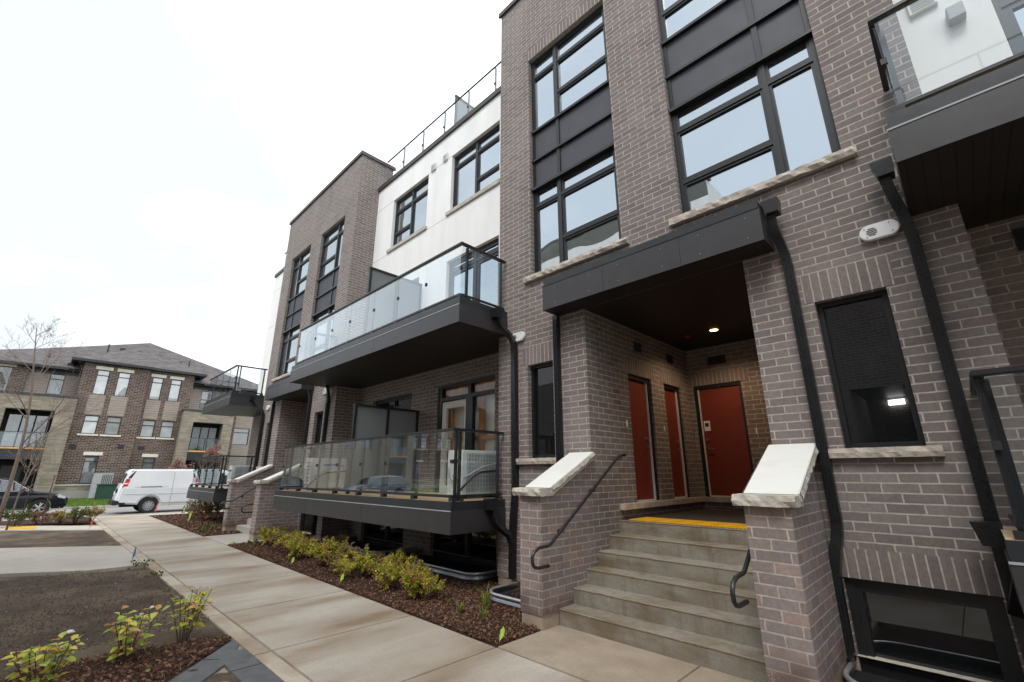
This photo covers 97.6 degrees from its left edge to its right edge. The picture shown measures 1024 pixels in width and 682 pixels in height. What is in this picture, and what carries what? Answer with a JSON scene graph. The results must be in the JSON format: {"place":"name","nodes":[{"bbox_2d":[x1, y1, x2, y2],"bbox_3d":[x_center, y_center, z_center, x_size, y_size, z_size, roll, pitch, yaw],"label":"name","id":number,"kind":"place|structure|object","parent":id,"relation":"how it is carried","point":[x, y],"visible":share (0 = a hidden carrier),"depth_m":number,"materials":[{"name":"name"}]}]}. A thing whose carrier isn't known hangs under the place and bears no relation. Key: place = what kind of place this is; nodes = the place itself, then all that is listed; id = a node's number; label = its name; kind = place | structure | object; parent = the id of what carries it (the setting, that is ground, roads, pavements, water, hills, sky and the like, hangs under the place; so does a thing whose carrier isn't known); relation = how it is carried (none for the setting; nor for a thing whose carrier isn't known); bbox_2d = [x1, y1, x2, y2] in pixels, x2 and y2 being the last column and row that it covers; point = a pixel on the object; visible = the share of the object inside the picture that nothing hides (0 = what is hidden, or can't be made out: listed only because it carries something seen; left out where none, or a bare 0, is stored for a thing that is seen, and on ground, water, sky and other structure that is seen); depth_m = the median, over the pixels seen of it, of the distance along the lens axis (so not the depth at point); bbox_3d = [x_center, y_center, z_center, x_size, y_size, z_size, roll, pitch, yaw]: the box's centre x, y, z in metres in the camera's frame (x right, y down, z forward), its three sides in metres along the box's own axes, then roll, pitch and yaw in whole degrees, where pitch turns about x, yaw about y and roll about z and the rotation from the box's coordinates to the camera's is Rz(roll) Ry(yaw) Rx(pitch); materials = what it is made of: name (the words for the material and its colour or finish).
{"place":"outdoors","nodes":[
{"label":"outdoors","id":0,"kind":"place"},
{"bbox_2d":[0,526,103,530],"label":"cross path","id":1,"kind":"structure","parent":0,"point":[59,528],"depth_m":14.90,"materials":[{"name":"grey concrete"}]},
{"bbox_2d":[5,432,63,529],"bbox_3d":[-16.181,4.663,15.165,1.128,3.164,1.504,7,-18,-24],"label":"street tree","id":2,"kind":"object","parent":1,"relation":"on","point":[33,471],"visible":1,"depth_m":15.18,"materials":[{"name":"brown plant"}]},
{"bbox_2d":[0,317,118,522],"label":"street tree","id":3,"kind":"object","parent":1,"relation":"on","point":[10,483],"visible":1,"depth_m":16.34,"materials":[{"name":"brown plant"}]},
{"bbox_2d":[0,546,143,576],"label":"cross path","id":4,"kind":"structure","parent":0,"point":[29,561],"depth_m":9.41,"materials":[{"name":"grey concrete"}]},
{"bbox_2d":[2,504,223,519],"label":"road","id":5,"kind":"structure","parent":0,"point":[132,510],"depth_m":23.43,"materials":[{"name":"grey asphalt"}]},
{"bbox_2d":[0,478,67,515],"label":"parked car","id":6,"kind":"object","parent":5,"relation":"on","point":[36,500],"visible":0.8,"depth_m":20.35,"materials":[{"name":"black metal"}]},
{"bbox_2d":[107,469,228,512],"bbox_3d":[-17.275,7.844,23.699,2.440,2.080,5.860,-16,-22,42],"label":"cargo van","id":7,"kind":"object","parent":5,"relation":"on","point":[135,488],"visible":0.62,"depth_m":22.19,"materials":[{"name":"metal"}]},
{"bbox_2d":[0,343,258,498],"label":"row house","id":8,"kind":"structure","parent":0,"point":[156,396],"depth_m":35.11,"materials":[{"name":"brick"}]},
{"bbox_2d":[0,366,12,389],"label":"window","id":9,"kind":"structure","parent":8,"relation":"in","point":[2,371],"depth_m":31.92,"materials":[{"name":"clear glass"}]},
{"bbox_2d":[0,414,21,446],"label":"balcony door","id":10,"kind":"structure","parent":8,"relation":"in","point":[8,439],"depth_m":31.28,"materials":[{"name":"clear glass"}]},
{"bbox_2d":[0,465,21,480],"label":"front door","id":11,"kind":"structure","parent":8,"relation":"in","point":[5,471],"depth_m":30.82,"materials":[{"name":"black glass"}]},
{"bbox_2d":[14,415,35,446],"bbox_3d":[-34.471,6.377,31.769,0.050,2.200,0.597,-16,-22,42],"label":"balcony door","id":12,"kind":"structure","parent":8,"relation":"in","point":[31,418],"depth_m":31.75,"materials":[{"name":"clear glass"}]},
{"bbox_2d":[29,416,47,447],"bbox_3d":[-33.996,6.512,32.232,0.050,2.200,0.597,-16,-22,42],"label":"balcony door","id":13,"kind":"structure","parent":8,"relation":"in","point":[40,419],"depth_m":32.27,"materials":[{"name":"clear glass"}]},
{"bbox_2d":[45,374,65,394],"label":"window","id":14,"kind":"structure","parent":8,"relation":"in","point":[61,379],"depth_m":33.89,"materials":[{"name":"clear glass"}]},
{"bbox_2d":[78,455,99,483],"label":"window","id":15,"kind":"structure","parent":8,"relation":"in","point":[90,463],"depth_m":33.39,"materials":[{"name":"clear glass"}]},
{"bbox_2d":[80,415,99,433],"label":"window","id":16,"kind":"structure","parent":8,"relation":"in","point":[88,427],"depth_m":33.92,"materials":[{"name":"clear glass"}]},
{"bbox_2d":[92,370,110,394],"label":"window","id":17,"kind":"structure","parent":8,"relation":"in","point":[102,377],"depth_m":34.85,"materials":[{"name":"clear glass"}]},
{"bbox_2d":[103,417,121,434],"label":"window","id":18,"kind":"structure","parent":8,"relation":"in","point":[112,426],"depth_m":34.81,"materials":[{"name":"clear glass"}]},
{"bbox_2d":[114,372,130,396],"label":"window","id":19,"kind":"structure","parent":8,"relation":"in","point":[123,380],"depth_m":35.73,"materials":[{"name":"clear glass"}]},
{"bbox_2d":[139,420,155,436],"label":"window","id":20,"kind":"structure","parent":8,"relation":"in","point":[147,428],"depth_m":36.51,"materials":[{"name":"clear glass"}]},
{"bbox_2d":[141,457,154,468],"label":"window","id":21,"kind":"structure","parent":8,"relation":"in","point":[148,462],"depth_m":36.11,"materials":[{"name":"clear glass"}]},
{"bbox_2d":[148,377,163,399],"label":"window","id":22,"kind":"structure","parent":8,"relation":"in","point":[156,387],"depth_m":37.41,"materials":[{"name":"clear glass"}]},
{"bbox_2d":[159,421,174,437],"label":"window","id":23,"kind":"structure","parent":8,"relation":"in","point":[166,430],"depth_m":37.37,"materials":[{"name":"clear glass"}]},
{"bbox_2d":[167,379,181,401],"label":"window","id":24,"kind":"structure","parent":8,"relation":"in","point":[175,386],"depth_m":38.28,"materials":[{"name":"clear glass"}]},
{"bbox_2d":[189,427,200,449],"bbox_3d":[-27.351,8.428,38.690,0.050,1.950,0.527,-16,-22,42],"label":"balcony door","id":25,"kind":"structure","parent":8,"relation":"in","point":[196,430],"depth_m":38.67,"materials":[{"name":"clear glass"}]},
{"bbox_2d":[197,428,208,450],"bbox_3d":[-26.925,8.550,39.104,0.050,1.950,0.527,-16,-22,42],"label":"balcony door","id":26,"kind":"structure","parent":8,"relation":"in","point":[204,431],"depth_m":39.07,"materials":[{"name":"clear glass"}]},
{"bbox_2d":[206,428,216,449],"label":"balcony door","id":27,"kind":"structure","parent":8,"relation":"in","point":[212,431],"depth_m":39.54,"materials":[{"name":"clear glass"}]},
{"bbox_2d":[232,428,249,444],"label":"window","id":28,"kind":"structure","parent":8,"relation":"in","point":[240,437],"depth_m":41.88,"materials":[{"name":"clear glass"}]},
{"bbox_2d":[204,533,262,545],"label":"entry path","id":29,"kind":"structure","parent":0,"point":[231,538],"depth_m":12.55,"materials":[{"name":"grey concrete"}]},
{"bbox_2d":[0,0,511,383],"label":"sky","id":30,"kind":"structure","parent":0,"point":[158,158],"materials":[{"name":"white"}]},
{"bbox_2d":[0,513,528,647],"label":"soil base","id":31,"kind":"object","parent":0,"point":[25,577],"depth_m":8.73,"materials":[{"name":"brown soil"}]},
{"bbox_2d":[0,517,94,525],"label":"mulch bed","id":32,"kind":"object","parent":31,"relation":"on","point":[66,521],"visible":0.58,"depth_m":16.66,"materials":[{"name":"brown wood"}]},
{"bbox_2d":[1,507,34,525],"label":"shrub","id":33,"kind":"object","parent":32,"relation":"on","point":[16,515],"visible":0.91,"depth_m":15.54,"materials":[{"name":"green plant"}]},
{"bbox_2d":[27,509,56,524],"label":"shrub","id":34,"kind":"object","parent":32,"relation":"on","point":[35,518],"visible":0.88,"depth_m":16.15,"materials":[{"name":"green plant"}]},
{"bbox_2d":[51,507,71,522],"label":"shrub","id":35,"kind":"object","parent":32,"relation":"on","point":[60,516],"visible":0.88,"depth_m":16.44,"materials":[{"name":"green plant"}]},
{"bbox_2d":[67,505,90,522],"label":"shrub","id":36,"kind":"object","parent":32,"relation":"on","point":[77,513],"visible":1,"depth_m":16.55,"materials":[{"name":"green plant"}]},
{"bbox_2d":[84,502,105,520],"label":"shrub","id":37,"kind":"object","parent":32,"relation":"on","point":[95,511],"visible":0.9,"depth_m":17.19,"materials":[{"name":"yellow plant"}]},
{"bbox_2d":[0,530,119,547],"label":"soil bed","id":38,"kind":"object","parent":31,"relation":"on","point":[23,539],"visible":0.98,"depth_m":12.48,"materials":[{"name":"brown soil"}]},
{"bbox_2d":[0,568,237,681],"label":"soil bed","id":39,"kind":"object","parent":31,"relation":"on","point":[167,636],"visible":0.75,"depth_m":5.87,"materials":[{"name":"brown soil"}]},
{"bbox_2d":[0,634,232,681],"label":"bark mulch","id":40,"kind":"object","parent":39,"relation":"on","point":[145,662],"visible":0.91,"depth_m":4.17,"materials":[{"name":"brown wood"}]},
{"bbox_2d":[1,631,84,681],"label":"hydrangea","id":41,"kind":"object","parent":40,"relation":"on","point":[38,660],"visible":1,"depth_m":3.69,"materials":[{"name":"green plant"}]},
{"bbox_2d":[104,604,161,662],"bbox_3d":[-3.723,2.858,4.321,0.438,0.512,0.453,-2,-16,6],"label":"hydrangea","id":42,"kind":"object","parent":39,"relation":"on","point":[120,648],"visible":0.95,"depth_m":4.32,"materials":[{"name":"green plant"}]},
{"bbox_2d":[162,586,215,643],"bbox_3d":[-3.560,3.008,4.897,0.357,0.547,0.481,-2,-17,7],"label":"hydrangea","id":43,"kind":"object","parent":39,"relation":"on","point":[195,613],"visible":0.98,"depth_m":4.91,"materials":[{"name":"green plant"}]},
{"bbox_2d":[151,512,240,535],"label":"bark mulch","id":44,"kind":"object","parent":31,"relation":"on","point":[186,517],"visible":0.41,"depth_m":16.43,"materials":[{"name":"brown wood"}]},
{"bbox_2d":[181,499,218,517],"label":"shrub","id":45,"kind":"object","parent":44,"relation":"on","point":[193,507],"visible":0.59,"depth_m":17.98,"materials":[{"name":"green plant"}]},
{"bbox_2d":[191,502,224,519],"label":"shrub","id":46,"kind":"object","parent":44,"relation":"on","point":[209,509],"visible":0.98,"depth_m":17.36,"materials":[{"name":"brown plant"}]},
{"bbox_2d":[89,517,310,681],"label":"sidewalk border","id":47,"kind":"object","parent":31,"relation":"on","point":[271,661],"visible":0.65,"depth_m":5.35,"materials":[{"name":"beige concrete"}]},
{"bbox_2d":[169,639,283,681],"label":"paver border","id":48,"kind":"object","parent":31,"relation":"on","point":[242,665],"visible":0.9,"depth_m":4.19,"materials":[{"name":"grey concrete"}]},
{"bbox_2d":[228,539,540,646],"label":"bark mulch","id":49,"kind":"object","parent":31,"relation":"on","point":[460,584],"visible":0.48,"depth_m":6.41,"materials":[{"name":"brown wood"}]},
{"bbox_2d":[256,524,292,545],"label":"shrub","id":50,"kind":"object","parent":49,"relation":"on","point":[266,534],"visible":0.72,"depth_m":11.28,"materials":[{"name":"green plant"}]},
{"bbox_2d":[275,529,311,550],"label":"shrub","id":51,"kind":"object","parent":49,"relation":"on","point":[281,541],"visible":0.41,"depth_m":10.15,"materials":[{"name":"green plant"}]},
{"bbox_2d":[281,535,315,558],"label":"shrub","id":52,"kind":"object","parent":49,"relation":"on","point":[292,544],"visible":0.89,"depth_m":9.47,"materials":[{"name":"green plant"}]},
{"bbox_2d":[301,536,340,565],"bbox_3d":[-3.660,4.139,8.828,0.762,0.561,0.842,-12,-20,36],"label":"shrub","id":53,"kind":"object","parent":49,"relation":"on","point":[319,552],"visible":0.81,"depth_m":8.73,"materials":[{"name":"green plant"}]},
{"bbox_2d":[318,532,350,557],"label":"shrub","id":54,"kind":"object","parent":49,"relation":"on","point":[343,537],"visible":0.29,"depth_m":9.58,"materials":[{"name":"green plant"}]},
{"bbox_2d":[323,537,365,572],"bbox_3d":[-3.076,3.940,8.264,0.635,0.621,0.789,-12,-20,34],"label":"shrub","id":55,"kind":"object","parent":49,"relation":"on","point":[345,549],"visible":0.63,"depth_m":8.26,"materials":[{"name":"green plant"}]},
{"bbox_2d":[333,544,378,577],"bbox_3d":[-2.731,3.857,7.833,0.751,0.537,0.864,6,-18,-21],"label":"shrub","id":56,"kind":"object","parent":49,"relation":"on","point":[364,563],"visible":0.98,"depth_m":7.73,"materials":[{"name":"green plant"}]},
{"bbox_2d":[373,547,420,575],"bbox_3d":[-1.992,3.803,7.619,0.811,0.518,0.818,0,-16,0],"label":"shrub","id":57,"kind":"object","parent":49,"relation":"on","point":[392,557],"visible":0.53,"depth_m":7.68,"materials":[{"name":"green plant"}]},
{"bbox_2d":[369,554,429,590],"bbox_3d":[-1.743,3.634,7.040,0.770,0.515,0.802,-13,-21,37],"label":"shrub","id":58,"kind":"object","parent":49,"relation":"on","point":[387,574],"visible":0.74,"depth_m":6.97,"materials":[{"name":"green plant"}]},
{"bbox_2d":[399,565,445,598],"bbox_3d":[-1.292,3.494,6.493,0.684,0.472,0.684,2,-16,-6],"label":"shrub","id":59,"kind":"object","parent":49,"relation":"on","point":[416,581],"visible":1,"depth_m":6.39,"materials":[{"name":"green plant"}]},
{"bbox_2d":[489,581,520,609],"bbox_3d":[0.222,3.623,6.276,1.124,0.212,0.782,-16,-22,42],"label":"window well","id":60,"kind":"object","parent":31,"relation":"on","point":[501,595],"depth_m":6.36,"materials":[{"name":"metal"}]},
{"bbox_2d":[843,661,904,681],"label":"window well","id":61,"kind":"object","parent":31,"relation":"on","point":[850,674],"depth_m":3.89,"materials":[{"name":"metal"}]},
{"bbox_2d":[95,514,585,681],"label":"sidewalk","id":62,"kind":"structure","parent":0,"point":[311,629],"depth_m":5.42,"materials":[{"name":"beige concrete"}]},
{"bbox_2d":[498,625,753,681],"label":"entry path","id":63,"kind":"structure","parent":0,"point":[584,656],"depth_m":4.35,"materials":[{"name":"beige concrete"}]},
{"label":"ground","id":64,"kind":"structure","parent":0,"visible":0},
{"bbox_2d":[6,502,212,511],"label":"kerb","id":65,"kind":"structure","parent":64,"relation":"on","point":[105,506],"depth_m":25.22,"materials":[{"name":"grey concrete"}]},
{"bbox_2d":[186,0,1023,681],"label":"apartment building","id":66,"kind":"structure","parent":64,"relation":"on","point":[606,206],"depth_m":6.52,"materials":[{"name":"brick"}]},
{"bbox_2d":[226,465,253,486],"bbox_3d":[-10.087,5.069,16.803,0.488,0.790,0.979,-16,-22,42],"label":"heat pump","id":67,"kind":"object","parent":66,"relation":"on","point":[236,471],"visible":0.47,"depth_m":16.61,"materials":[{"name":"white metal"}]},
{"bbox_2d":[219,463,346,540],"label":"entrance steps","id":68,"kind":"structure","parent":66,"relation":"attached to","point":[249,510],"depth_m":13.20,"materials":[{"name":"brick"}]},
{"bbox_2d":[278,247,310,376],"bbox_3d":[-8.215,-1.115,17.098,1.860,4.985,0.078,-16,-22,42],"label":"window","id":69,"kind":"structure","parent":66,"relation":"in","point":[290,340],"depth_m":17.21,"materials":[{"name":"clear glass"}]},
{"bbox_2d":[299,513,312,538],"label":"window","id":70,"kind":"structure","parent":66,"relation":"in","point":[306,519],"depth_m":12.79,"materials":[{"name":"black glass"}]},
{"bbox_2d":[312,412,322,457],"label":"window","id":71,"kind":"structure","parent":66,"relation":"in","point":[320,415],"depth_m":13.52,"materials":[{"name":"black glass"}]},
{"bbox_2d":[303,458,346,489],"bbox_3d":[-4.925,3.498,11.810,0.488,0.790,0.979,-16,-22,42],"label":"heat pump","id":72,"kind":"object","parent":66,"relation":"on","point":[328,473],"visible":0.94,"depth_m":11.67,"materials":[{"name":"white metal"}]},
{"bbox_2d":[308,219,344,357],"bbox_3d":[-6.221,-1.672,15.213,1.860,4.985,0.078,-16,-22,42],"label":"window","id":73,"kind":"structure","parent":66,"relation":"in","point":[332,244],"depth_m":15.35,"materials":[{"name":"clear glass"}]},
{"bbox_2d":[322,535,415,558],"bbox_3d":[-3.507,4.896,10.622,2.794,0.232,1.032,-16,-22,42],"label":"window well","id":74,"kind":"object","parent":66,"relation":"attached to","point":[374,548],"depth_m":10.64,"materials":[{"name":"metal"}]},
{"bbox_2d":[345,403,419,493],"bbox_3d":[-2.873,2.444,10.169,0.070,1.880,1.680,-16,-22,42],"label":"privacy screen","id":75,"kind":"object","parent":66,"relation":"on","point":[370,421],"visible":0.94,"depth_m":10.13,"materials":[{"name":"grey glass"}]},
{"bbox_2d":[363,523,402,548],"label":"window","id":76,"kind":"structure","parent":66,"relation":"in","point":[394,534],"depth_m":11.27,"materials":[{"name":"black glass"}]},
{"bbox_2d":[369,394,411,490],"bbox_3d":[-3.167,2.702,11.861,1.980,2.420,0.078,-16,-22,42],"label":"window","id":77,"kind":"structure","parent":66,"relation":"in","point":[403,402],"depth_m":11.93,"materials":[{"name":"black glass"}]},
{"bbox_2d":[363,266,422,333],"bbox_3d":[-2.960,-0.730,11.268,0.070,1.970,1.530,-16,-22,42],"label":"privacy screen","id":78,"kind":"object","parent":66,"relation":"on","point":[386,305],"visible":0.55,"depth_m":11.22,"materials":[{"name":"white glass"}]},
{"bbox_2d":[393,178,428,245],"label":"window","id":79,"kind":"structure","parent":66,"relation":"in","point":[411,210],"depth_m":13.69,"materials":[{"name":"clear glass"}]},
{"bbox_2d":[388,548,497,582],"bbox_3d":[-1.293,4.285,8.555,2.874,0.232,0.992,-16,-22,42],"label":"window well","id":80,"kind":"object","parent":66,"relation":"attached to","point":[458,571],"depth_m":8.14,"materials":[{"name":"metal"}]},
{"bbox_2d":[454,94,473,123],"bbox_3d":[-0.963,-6.432,14.324,0.070,1.970,2.230,-16,-22,42],"label":"privacy screen","id":81,"kind":"object","parent":66,"relation":"on","point":[460,109],"visible":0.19,"depth_m":13.86,"materials":[{"name":"clear glass"}]},
{"bbox_2d":[433,530,495,569],"bbox_3d":[-0.957,4.080,9.186,2.080,0.860,0.078,-16,-22,42],"label":"window","id":82,"kind":"structure","parent":66,"relation":"in","point":[482,545],"depth_m":9.04,"materials":[{"name":"black glass"}]},
{"bbox_2d":[435,375,494,492],"bbox_3d":[-0.997,2.075,9.759,1.990,2.430,0.095,-16,-22,42],"label":"patio door","id":83,"kind":"structure","parent":66,"relation":"in","point":[469,400],"depth_m":10.05,"materials":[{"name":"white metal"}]},
{"bbox_2d":[447,450,495,498],"bbox_3d":[-0.647,2.341,7.899,0.488,0.790,0.979,-16,-22,42],"label":"heat pump","id":84,"kind":"object","parent":66,"relation":"on","point":[478,471],"visible":0.69,"depth_m":7.73,"materials":[{"name":"white metal"}]},
{"bbox_2d":[448,238,498,307],"bbox_3d":[-0.900,-1.104,10.646,1.940,2.310,0.078,-16,-22,42],"label":"window","id":85,"kind":"structure","parent":66,"relation":"in","point":[483,271],"depth_m":10.64,"materials":[{"name":"clear glass"}]},
{"bbox_2d":[453,124,499,206],"bbox_3d":[-0.891,-4.451,11.616,1.900,1.740,0.078,-16,-22,42],"label":"window","id":86,"kind":"structure","parent":66,"relation":"in","point":[478,166],"depth_m":11.65,"materials":[{"name":"clear glass"}]},
{"bbox_2d":[531,362,554,457],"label":"window","id":87,"kind":"structure","parent":66,"relation":"in","point":[543,425],"depth_m":7.47,"materials":[{"name":"black glass"}]},
{"bbox_2d":[531,4,620,272],"bbox_3d":[1.097,-3.720,8.290,1.860,4.985,0.078,-16,-22,42],"label":"window","id":88,"kind":"structure","parent":66,"relation":"in","point":[577,213],"depth_m":8.23,"materials":[{"name":"clear glass"}]},
{"bbox_2d":[628,379,656,501],"bbox_3d":[2.219,1.682,7.730,0.116,2.027,0.687,-16,-22,42],"label":"door","id":89,"kind":"structure","parent":66,"relation":"in","point":[640,419],"depth_m":7.77,"materials":[{"name":"red wood"}]},
{"bbox_2d":[664,389,687,497],"bbox_3d":[3.107,1.935,8.595,0.116,2.027,0.597,-16,-22,42],"label":"door","id":90,"kind":"structure","parent":66,"relation":"in","point":[675,440],"depth_m":8.64,"materials":[{"name":"red wood"}]},
{"bbox_2d":[513,443,848,681],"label":"entrance steps","id":91,"kind":"structure","parent":66,"relation":"attached to","point":[748,593],"depth_m":4.83,"materials":[{"name":"concrete"}]},
{"bbox_2d":[697,385,751,496],"bbox_3d":[4.139,1.940,8.741,0.817,2.090,0.116,-16,-22,42],"label":"door","id":92,"kind":"structure","parent":66,"relation":"in","point":[728,466],"depth_m":8.75,"materials":[{"name":"red wood"}]},
{"bbox_2d":[656,0,840,212],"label":"window","id":93,"kind":"structure","parent":66,"relation":"in","point":[775,118],"depth_m":6.09,"materials":[{"name":"clear glass"}]},
{"bbox_2d":[816,289,925,447],"bbox_3d":[3.601,0.286,4.550,0.615,1.550,0.070,-16,-22,42],"label":"window","id":94,"kind":"structure","parent":66,"relation":"in","point":[874,396],"depth_m":4.54,"materials":[{"name":"black glass"}]},
{"bbox_2d":[859,219,899,241],"bbox_3d":[3.752,-1.128,4.583,0.324,0.170,0.054,-16,-22,42],"label":"wall vent","id":95,"kind":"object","parent":66,"relation":"attached to","point":[879,230],"depth_m":4.56,"materials":[{"name":"white plastic"}]},
{"bbox_2d":[844,577,1023,681],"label":"window","id":96,"kind":"structure","parent":66,"relation":"in","point":[961,633],"depth_m":3.85,"materials":[{"name":"black glass"}]},
{"bbox_2d":[945,1,965,26],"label":"wall lamp","id":97,"kind":"object","parent":66,"relation":"attached to","point":[955,13],"visible":1,"depth_m":5.03,"materials":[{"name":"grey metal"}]},
{"bbox_2d":[991,0,1023,54],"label":"window","id":98,"kind":"structure","parent":66,"relation":"in","point":[1010,13],"depth_m":4.83,"materials":[{"name":"clear glass"}]},
{"label":"verge","id":99,"kind":"structure","parent":0,"visible":0},
{"bbox_2d":[26,496,149,506],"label":"grass","id":100,"kind":"structure","parent":99,"relation":"on","point":[72,502],"depth_m":27.57,"materials":[{"name":"green plant"}]},
{"bbox_2d":[94,484,117,499],"bbox_3d":[-28.458,10.616,31.593,1.000,1.050,1.350,-16,-22,42],"label":"utility box","id":101,"kind":"object","parent":100,"relation":"on","point":[104,491],"visible":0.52,"depth_m":31.19,"materials":[{"name":"green metal"}]},
{"bbox_2d":[188,443,228,469],"bbox_3d":[-23.835,10.070,35.211,2.425,4.132,2.768,-16,-22,42],"label":"street tree","id":102,"kind":"object","parent":99,"relation":"on","point":[212,451],"visible":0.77,"depth_m":35.77,"materials":[{"name":"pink plant"}]},
{"label":"front yard","id":103,"kind":"structure","parent":0,"visible":0},
{"bbox_2d":[1,428,61,484],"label":"street tree","id":104,"kind":"object","parent":103,"relation":"on","point":[25,466],"visible":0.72,"depth_m":29.64,"materials":[{"name":"brown plant"}]},
{"bbox_2d":[87,473,113,497],"bbox_3d":[-30.437,10.700,33.215,0.765,1.750,1.120,-16,-22,42],"label":"condenser","id":105,"kind":"object","parent":103,"relation":"on","point":[102,478],"visible":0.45,"depth_m":32.95,"materials":[{"name":"grey metal"}]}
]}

